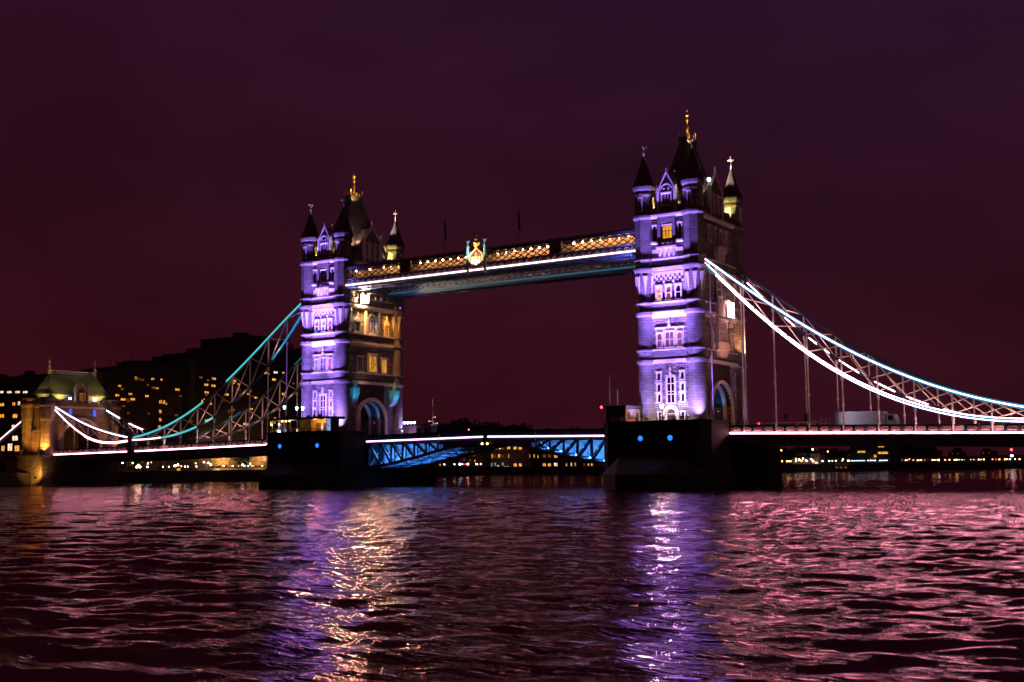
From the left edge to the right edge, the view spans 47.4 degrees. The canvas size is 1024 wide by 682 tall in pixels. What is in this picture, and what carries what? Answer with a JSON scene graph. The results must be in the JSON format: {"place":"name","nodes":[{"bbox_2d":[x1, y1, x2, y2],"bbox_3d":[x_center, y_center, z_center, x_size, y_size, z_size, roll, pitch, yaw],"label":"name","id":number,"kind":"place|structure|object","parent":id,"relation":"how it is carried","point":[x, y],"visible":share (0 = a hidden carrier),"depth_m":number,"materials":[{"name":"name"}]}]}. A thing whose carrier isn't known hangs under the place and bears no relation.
{"place":"outdoors","nodes":[
{"label":"outdoors","id":0,"kind":"place"},
{"bbox_2d":[0,369,64,383],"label":"trees","id":1,"kind":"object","parent":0,"point":[30,375],"depth_m":486.38,"materials":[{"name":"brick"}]},
{"bbox_2d":[462,448,490,466],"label":"brick terrace","id":2,"kind":"structure","parent":0,"point":[483,459],"depth_m":522.19,"materials":[{"name":"brick"}]},
{"bbox_2d":[0,468,1023,681],"bbox_3d":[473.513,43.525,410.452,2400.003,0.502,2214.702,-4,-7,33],"label":"river water","id":3,"kind":"structure","parent":0,"point":[881,576],"depth_m":44.61,"materials":[{"name":"purple liquid"}]},
{"bbox_2d":[0,460,1023,485],"bbox_3d":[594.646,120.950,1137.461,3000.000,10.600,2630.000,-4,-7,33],"label":"riverbank","id":4,"kind":"structure","parent":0,"point":[24,479],"depth_m":486.50,"materials":[{"name":"concrete"}]},
{"bbox_2d":[0,452,18,472],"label":"approach viaduct","id":5,"kind":"object","parent":4,"relation":"on","point":[8,462],"visible":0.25,"depth_m":311.83,"materials":[{"name":"stone"}]},
{"bbox_2d":[0,421,20,443],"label":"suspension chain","id":6,"kind":"object","parent":5,"relation":"attached to","point":[15,428],"visible":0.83,"depth_m":314.60,"materials":[{"name":"white paint"}]},
{"bbox_2d":[0,371,45,451],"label":"office block","id":7,"kind":"structure","parent":4,"relation":"on","point":[14,390],"depth_m":384.60,"materials":[{"name":"brick"}]},
{"bbox_2d":[7,443,12,450],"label":"window","id":8,"kind":"structure","parent":7,"relation":"in","point":[10,445],"depth_m":383.72,"materials":[{"name":"glass"}]},
{"bbox_2d":[62,356,183,470],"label":"apartment block","id":9,"kind":"structure","parent":4,"relation":"on","point":[148,394],"depth_m":368.27,"materials":[{"name":"brick"}]},
{"bbox_2d":[146,460,190,470],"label":"building","id":10,"kind":"structure","parent":4,"relation":"on","point":[161,465],"depth_m":351.47,"materials":[{"name":"brick"}]},
{"bbox_2d":[186,456,266,469],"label":"quay house","id":11,"kind":"structure","parent":4,"relation":"on","point":[201,464],"depth_m":370.31,"materials":[{"name":"brick"}]},
{"bbox_2d":[163,332,301,442],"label":"stepped hotel","id":12,"kind":"structure","parent":4,"relation":"on","point":[211,366],"depth_m":395.53,"materials":[{"name":"concrete"}]},
{"bbox_2d":[211,459,266,467],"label":"building","id":13,"kind":"structure","parent":4,"relation":"on","point":[243,465],"depth_m":363.90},
{"bbox_2d":[242,457,249,469],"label":"tree","id":14,"kind":"object","parent":4,"relation":"on","point":[247,459],"visible":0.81,"depth_m":374.51,"materials":[{"name":"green plant"}]},
{"bbox_2d":[278,337,301,355],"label":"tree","id":15,"kind":"object","parent":4,"relation":"on","point":[280,341],"visible":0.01,"depth_m":462.68,"materials":[{"name":"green plant"}]},
{"bbox_2d":[433,456,455,466],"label":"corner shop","id":16,"kind":"structure","parent":4,"relation":"on","point":[450,464],"depth_m":525.48,"materials":[{"name":"brick"}]},
{"bbox_2d":[446,419,468,430],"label":"tree","id":17,"kind":"object","parent":4,"relation":"on","point":[448,424],"visible":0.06,"depth_m":591.35,"materials":[{"name":"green plant"}]},
{"bbox_2d":[441,418,485,466],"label":"tree","id":18,"kind":"object","parent":4,"relation":"on","point":[462,426],"visible":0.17,"depth_m":572.90,"materials":[{"name":"green plant"}]},
{"bbox_2d":[484,421,508,432],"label":"tree","id":19,"kind":"object","parent":4,"relation":"on","point":[496,426],"visible":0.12,"depth_m":573.84,"materials":[{"name":"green plant"}]},
{"bbox_2d":[491,446,529,466],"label":"building","id":20,"kind":"structure","parent":4,"relation":"on","point":[510,456],"depth_m":518.94,"materials":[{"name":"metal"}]},
{"bbox_2d":[504,424,528,429],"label":"tree","id":21,"kind":"object","parent":4,"relation":"on","point":[509,427],"visible":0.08,"depth_m":574.48,"materials":[{"name":"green plant"}]},
{"bbox_2d":[529,449,604,465],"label":"quay flats","id":22,"kind":"structure","parent":4,"relation":"on","point":[538,458],"depth_m":511.71,"materials":[{"name":"brick"}]},
{"bbox_2d":[780,447,790,463],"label":"tree","id":23,"kind":"object","parent":4,"relation":"on","point":[784,450],"visible":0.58,"depth_m":543.93,"materials":[{"name":"green plant"}]},
{"bbox_2d":[784,451,794,460],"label":"tree","id":24,"kind":"object","parent":4,"relation":"on","point":[786,454],"visible":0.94,"depth_m":538.20,"materials":[{"name":"green plant"}]},
{"bbox_2d":[787,446,799,457],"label":"tree","id":25,"kind":"object","parent":4,"relation":"on","point":[794,450],"visible":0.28,"depth_m":555.22,"materials":[{"name":"green plant"}]},
{"bbox_2d":[791,453,812,463],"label":"lit pavilion","id":26,"kind":"structure","parent":4,"relation":"on","point":[804,456],"depth_m":506.34,"materials":[{"name":"metal"}]},
{"bbox_2d":[797,446,810,452],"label":"tree","id":27,"kind":"object","parent":4,"relation":"on","point":[803,449],"visible":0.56,"depth_m":522.93,"materials":[{"name":"green plant"}]},
{"bbox_2d":[810,446,824,463],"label":"white framed house","id":28,"kind":"structure","parent":4,"relation":"on","point":[818,457],"depth_m":506.55,"materials":[{"name":"metal"}]},
{"bbox_2d":[820,448,833,462],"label":"tree","id":29,"kind":"object","parent":4,"relation":"on","point":[830,452],"visible":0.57,"depth_m":516.61,"materials":[{"name":"green plant"}]},
{"bbox_2d":[831,447,843,458],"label":"tree","id":30,"kind":"object","parent":4,"relation":"on","point":[836,453],"visible":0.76,"depth_m":522.46,"materials":[{"name":"green plant"}]},
{"bbox_2d":[825,459,851,468],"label":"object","id":31,"kind":"structure","parent":4,"relation":"on","point":[840,461],"depth_m":505.44,"materials":[{"name":"metal"}]},
{"bbox_2d":[838,450,848,458],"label":"tree","id":32,"kind":"object","parent":4,"relation":"on","point":[843,455],"visible":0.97,"depth_m":516.98,"materials":[{"name":"green plant"}]},
{"bbox_2d":[847,446,900,462],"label":"terraced office","id":33,"kind":"structure","parent":4,"relation":"on","point":[879,454],"depth_m":543.10,"materials":[{"name":"concrete"}]},
{"bbox_2d":[931,448,942,461],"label":"tree","id":34,"kind":"object","parent":4,"relation":"on","point":[937,455],"visible":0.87,"depth_m":576.94,"materials":[{"name":"green plant"}]},
{"bbox_2d":[0,0,1023,464],"label":"sky","id":35,"kind":"structure","parent":0,"point":[163,163],"materials":[{"name":"purple"}]},
{"bbox_2d":[948,448,966,461],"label":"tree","id":36,"kind":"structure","parent":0,"point":[957,452],"depth_m":799.54,"materials":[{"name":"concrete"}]},
{"bbox_2d":[981,448,997,460],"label":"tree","id":37,"kind":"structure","parent":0,"point":[986,452],"depth_m":788.28,"materials":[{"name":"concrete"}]},
{"bbox_3d":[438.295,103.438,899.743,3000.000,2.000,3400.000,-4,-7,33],"label":"river bed","id":38,"kind":"structure","parent":0,"visible":0},
{"bbox_2d":[16,359,120,485],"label":"shore tower","id":39,"kind":"structure","parent":38,"relation":"on","point":[41,418],"depth_m":307.59,"materials":[{"name":"stone"}]},
{"bbox_2d":[55,406,127,453],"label":"suspension chain","id":40,"kind":"object","parent":39,"relation":"attached to","point":[70,423],"visible":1,"depth_m":296.99,"materials":[{"name":"white paint"}]},
{"bbox_2d":[105,408,176,446],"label":"suspension chain","id":41,"kind":"object","parent":39,"relation":"attached to","point":[118,423],"visible":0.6,"depth_m":311.72,"materials":[{"name":"blue paint"}]},
{"bbox_2d":[258,431,435,488],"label":"bridge pier","id":42,"kind":"structure","parent":38,"relation":"on","point":[316,459],"depth_m":242.02,"materials":[{"name":"stone"}]},
{"bbox_2d":[273,427,328,430],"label":"railing","id":43,"kind":"object","parent":42,"relation":"on","point":[304,429],"visible":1,"depth_m":243.19,"materials":[{"name":"metal"}]},
{"bbox_2d":[268,416,344,431],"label":"kiosk","id":44,"kind":"object","parent":42,"relation":"on","point":[322,423],"visible":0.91,"depth_m":246.26,"materials":[{"name":"metal"}]},
{"bbox_2d":[299,172,404,440],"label":"bridge tower","id":45,"kind":"structure","parent":42,"relation":"on","point":[348,338],"depth_m":255.01,"materials":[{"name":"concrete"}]},
{"bbox_2d":[132,303,301,450],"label":"suspension chain","id":46,"kind":"object","parent":45,"relation":"hanging from","point":[284,322],"visible":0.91,"depth_m":268.88,"materials":[{"name":"blue paint"}]},
{"bbox_2d":[54,439,267,462],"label":"side span","id":47,"kind":"object","parent":46,"relation":"hanging from","point":[229,449],"visible":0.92,"depth_m":282.13,"materials":[{"name":"metal"}]},
{"bbox_2d":[127,435,134,454],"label":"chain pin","id":48,"kind":"object","parent":47,"relation":"attached to","point":[130,443],"visible":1,"depth_m":287.17,"materials":[{"name":"black paint"}]},
{"bbox_2d":[181,356,301,442],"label":"suspension chain","id":49,"kind":"object","parent":45,"relation":"hanging from","point":[264,417],"visible":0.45,"depth_m":286.21,"materials":[{"name":"blue paint"}]},
{"bbox_2d":[312,390,317,398],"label":"window","id":50,"kind":"structure","parent":45,"relation":"in","point":[315,392],"depth_m":252.76,"materials":[{"name":"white glass"}]},
{"bbox_2d":[313,269,316,283],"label":"window","id":51,"kind":"structure","parent":45,"relation":"in","point":[314,271],"depth_m":255.67,"materials":[{"name":"black glass"}]},
{"bbox_2d":[314,358,318,371],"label":"window","id":52,"kind":"structure","parent":45,"relation":"in","point":[316,360],"depth_m":253.19,"materials":[{"name":"grey"}]},
{"bbox_2d":[314,319,319,332],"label":"window","id":53,"kind":"structure","parent":45,"relation":"in","point":[316,321],"depth_m":254.18,"materials":[{"name":"grey"}]},
{"bbox_2d":[319,393,326,415],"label":"window","id":54,"kind":"structure","parent":45,"relation":"in","point":[322,397],"depth_m":251.34,"materials":[{"name":"white glass"}]},
{"bbox_2d":[319,357,326,370],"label":"window","id":55,"kind":"structure","parent":45,"relation":"in","point":[323,360],"depth_m":252.14,"materials":[{"name":"grey"}]},
{"bbox_2d":[320,318,326,332],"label":"window","id":56,"kind":"structure","parent":45,"relation":"in","point":[323,321],"depth_m":253.13,"materials":[{"name":"grey"}]},
{"bbox_2d":[320,269,326,281],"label":"window","id":57,"kind":"structure","parent":45,"relation":"in","point":[323,272],"depth_m":254.43,"materials":[{"name":"black glass"}]},
{"bbox_2d":[327,357,331,370],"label":"window","id":58,"kind":"structure","parent":45,"relation":"in","point":[329,358],"depth_m":251.10,"materials":[{"name":"grey"}]},
{"bbox_2d":[327,318,332,331],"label":"window","id":59,"kind":"structure","parent":45,"relation":"in","point":[329,320],"depth_m":252.11,"materials":[{"name":"grey"}]},
{"bbox_2d":[330,267,333,281],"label":"window","id":60,"kind":"structure","parent":45,"relation":"in","point":[332,268],"depth_m":252.94,"materials":[{"name":"black glass"}]},
{"bbox_2d":[350,379,359,404],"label":"arch bracket","id":61,"kind":"object","parent":45,"relation":"attached to","point":[354,392],"visible":1,"depth_m":250.35,"materials":[{"name":"teal metal"}]},
{"bbox_2d":[354,320,360,332],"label":"window","id":62,"kind":"structure","parent":45,"relation":"in","point":[357,322],"depth_m":253.87,"materials":[{"name":"brown glass"}]},
{"bbox_2d":[356,355,363,371],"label":"window","id":63,"kind":"structure","parent":45,"relation":"in","point":[359,358],"depth_m":253.81,"materials":[{"name":"black glass"}]},
{"bbox_2d":[359,293,372,303],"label":"lamp bank","id":64,"kind":"structure","parent":45,"relation":"attached to","point":[364,299],"depth_m":254.85,"materials":[{"name":"metal"}]},
{"bbox_2d":[367,353,377,373],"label":"window","id":65,"kind":"structure","parent":45,"relation":"in","point":[372,358],"depth_m":257.37,"materials":[{"name":"yellow glass"}]},
{"bbox_2d":[369,318,375,334],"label":"window","id":66,"kind":"structure","parent":45,"relation":"in","point":[372,321],"depth_m":258.37,"materials":[{"name":"grey"}]},
{"bbox_2d":[380,357,387,374],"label":"window","id":67,"kind":"structure","parent":45,"relation":"in","point":[383,370],"depth_m":260.59,"materials":[{"name":"yellow glass"}]},
{"bbox_2d":[384,324,389,336],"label":"window","id":68,"kind":"structure","parent":45,"relation":"in","point":[386,327],"depth_m":262.22,"materials":[{"name":"yellow glass"}]},
{"bbox_2d":[389,382,398,406],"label":"arch bracket","id":69,"kind":"object","parent":45,"relation":"attached to","point":[393,396],"visible":1,"depth_m":261.56,"materials":[{"name":"teal metal"}]},
{"bbox_2d":[345,228,634,290],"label":"walkway","id":70,"kind":"structure","parent":45,"relation":"attached to","point":[607,246],"depth_m":230.47,"materials":[{"name":"brown paint"}]},
{"bbox_2d":[389,259,635,298],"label":"walkway","id":71,"kind":"structure","parent":45,"relation":"attached to","point":[584,271],"depth_m":246.01,"materials":[{"name":"blue paint"}]},
{"bbox_2d":[402,421,430,433],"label":"signal cabin","id":72,"kind":"object","parent":42,"relation":"on","point":[414,428],"visible":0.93,"depth_m":263.76,"materials":[{"name":"metal"}]},
{"bbox_2d":[428,407,440,431],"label":"signal mast","id":73,"kind":"object","parent":42,"relation":"on","point":[435,427],"visible":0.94,"depth_m":266.25,"materials":[{"name":"black metal"}]},
{"bbox_2d":[366,430,526,468],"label":"bascule leaf","id":74,"kind":"object","parent":42,"relation":"attached to","point":[410,450],"visible":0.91,"depth_m":242.44,"materials":[{"name":"metal"}]},
{"bbox_2d":[602,419,782,490],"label":"bridge pier","id":75,"kind":"structure","parent":38,"relation":"on","point":[691,454],"depth_m":197.55,"materials":[{"name":"stone"}]},
{"bbox_2d":[487,428,604,464],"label":"bascule leaf","id":76,"kind":"object","parent":75,"relation":"attached to","point":[586,445],"visible":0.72,"depth_m":222.03,"materials":[{"name":"metal"}]},
{"bbox_2d":[600,373,642,433],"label":"signal cabin","id":77,"kind":"object","parent":75,"relation":"on","point":[625,411],"visible":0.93,"depth_m":204.35,"materials":[{"name":"concrete"}]},
{"bbox_2d":[608,411,622,417],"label":"window","id":78,"kind":"structure","parent":77,"relation":"in","point":[619,414],"depth_m":203.99,"materials":[{"name":"black glass"}]},
{"bbox_2d":[611,415,691,421],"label":"railing","id":79,"kind":"object","parent":75,"relation":"on","point":[653,418],"visible":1,"depth_m":199.49,"materials":[{"name":"metal"}]},
{"bbox_2d":[633,109,746,431],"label":"bridge tower","id":80,"kind":"structure","parent":75,"relation":"on","point":[688,223],"depth_m":209.31,"materials":[{"name":"stone"}]},
{"bbox_2d":[651,224,657,241],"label":"window","id":81,"kind":"structure","parent":80,"relation":"in","point":[654,227],"depth_m":210.77,"materials":[{"name":"black glass"}]},
{"bbox_2d":[655,371,661,381],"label":"window","id":82,"kind":"structure","parent":80,"relation":"in","point":[658,373],"depth_m":207.91,"materials":[{"name":"white glass"}]},
{"bbox_2d":[655,382,662,392],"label":"window","id":83,"kind":"structure","parent":80,"relation":"in","point":[658,384],"depth_m":207.71,"materials":[{"name":"white glass"}]},
{"bbox_2d":[655,284,662,301],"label":"window","id":84,"kind":"structure","parent":80,"relation":"in","point":[658,288],"depth_m":209.29,"materials":[{"name":"grey"}]},
{"bbox_2d":[656,393,662,402],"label":"window","id":85,"kind":"structure","parent":80,"relation":"in","point":[658,395],"depth_m":207.56,"materials":[{"name":"white glass"}]},
{"bbox_2d":[656,332,662,347],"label":"window","id":86,"kind":"structure","parent":80,"relation":"in","point":[659,334],"depth_m":208.37,"materials":[{"name":"grey"}]},
{"bbox_2d":[657,411,662,419],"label":"window","id":87,"kind":"structure","parent":80,"relation":"in","point":[659,413],"depth_m":207.20,"materials":[{"name":"white glass"}]},
{"bbox_2d":[661,223,671,239],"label":"window","id":88,"kind":"structure","parent":80,"relation":"in","point":[666,228],"depth_m":209.49,"materials":[{"name":"yellow"}]},
{"bbox_2d":[664,283,672,300],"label":"window","id":89,"kind":"structure","parent":80,"relation":"in","point":[668,287],"depth_m":208.27,"materials":[{"name":"grey"}]},
{"bbox_2d":[664,330,674,347],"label":"window","id":90,"kind":"structure","parent":80,"relation":"in","point":[669,334],"depth_m":207.30,"materials":[{"name":"grey"}]},
{"bbox_2d":[665,375,676,403],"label":"window","id":91,"kind":"structure","parent":80,"relation":"in","point":[670,379],"depth_m":206.45,"materials":[{"name":"white glass"}]},
{"bbox_2d":[663,404,679,419],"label":"doorway","id":92,"kind":"structure","parent":80,"relation":"in","point":[674,410],"depth_m":205.99,"materials":[{"name":"stone"}]},
{"bbox_2d":[674,282,682,299],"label":"window","id":93,"kind":"structure","parent":80,"relation":"in","point":[678,286],"depth_m":207.23,"materials":[{"name":"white glass"}]},
{"bbox_2d":[676,330,682,346],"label":"window","id":94,"kind":"structure","parent":80,"relation":"in","point":[679,334],"depth_m":206.24,"materials":[{"name":"grey"}]},
{"bbox_2d":[676,221,682,238],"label":"window","id":95,"kind":"structure","parent":80,"relation":"in","point":[680,223],"depth_m":208.01,"materials":[{"name":"black glass"}]},
{"bbox_2d":[679,381,685,391],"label":"window","id":96,"kind":"structure","parent":80,"relation":"in","point":[682,383],"depth_m":205.19,"materials":[{"name":"white glass"}]},
{"bbox_2d":[679,370,685,379],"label":"window","id":97,"kind":"structure","parent":80,"relation":"in","point":[682,373],"depth_m":205.39,"materials":[{"name":"white glass"}]},
{"bbox_2d":[680,410,685,419],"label":"window","id":98,"kind":"structure","parent":80,"relation":"in","point":[682,412],"depth_m":204.69,"materials":[{"name":"white glass"}]},
{"bbox_2d":[679,392,686,401],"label":"window","id":99,"kind":"structure","parent":80,"relation":"in","point":[682,394],"depth_m":205.04,"materials":[{"name":"white glass"}]},
{"bbox_2d":[706,223,711,241],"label":"window","id":100,"kind":"structure","parent":80,"relation":"in","point":[708,226],"depth_m":210.83,"materials":[{"name":"black glass"}]},
{"bbox_2d":[712,226,717,244],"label":"window","id":101,"kind":"structure","parent":80,"relation":"in","point":[714,229],"depth_m":213.00,"materials":[{"name":"black glass"}]},
{"bbox_2d":[715,278,722,298],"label":"window","id":102,"kind":"structure","parent":80,"relation":"in","point":[718,283],"depth_m":213.34,"materials":[{"name":"brown glass"}]},
{"bbox_2d":[718,228,723,246],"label":"window","id":103,"kind":"structure","parent":80,"relation":"in","point":[720,235],"depth_m":215.54,"materials":[{"name":"black glass"}]},
{"bbox_2d":[714,318,728,343],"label":"window","id":104,"kind":"structure","parent":80,"relation":"in","point":[721,325],"depth_m":211.75,"materials":[{"name":"brown glass"}]},
{"bbox_2d":[723,230,728,248],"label":"window","id":105,"kind":"structure","parent":80,"relation":"in","point":[725,232],"depth_m":217.31,"materials":[{"name":"black glass"}]},
{"bbox_2d":[726,301,734,318],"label":"lamp bank","id":106,"kind":"structure","parent":80,"relation":"attached to","point":[730,311],"depth_m":213.84,"materials":[{"name":"metal"}]},
{"bbox_2d":[705,257,1023,431],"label":"suspension chain","id":107,"kind":"object","parent":80,"relation":"hanging from","point":[725,282],"visible":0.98,"depth_m":191.35,"materials":[{"name":"blue paint"}]},
{"bbox_2d":[730,423,1023,446],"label":"side span","id":108,"kind":"object","parent":107,"relation":"hanging from","point":[967,435],"visible":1,"depth_m":187.60,"materials":[{"name":"metal"}]},
{"bbox_2d":[835,411,899,424],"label":"covered lorry","id":109,"kind":"object","parent":108,"relation":"on","point":[863,417],"visible":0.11,"depth_m":195.58,"materials":[{"name":"white paint"}]},
{"bbox_2d":[736,269,1021,424],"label":"suspension chain","id":110,"kind":"object","parent":80,"relation":"hanging from","point":[839,337],"visible":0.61,"depth_m":207.27,"materials":[{"name":"blue paint"}]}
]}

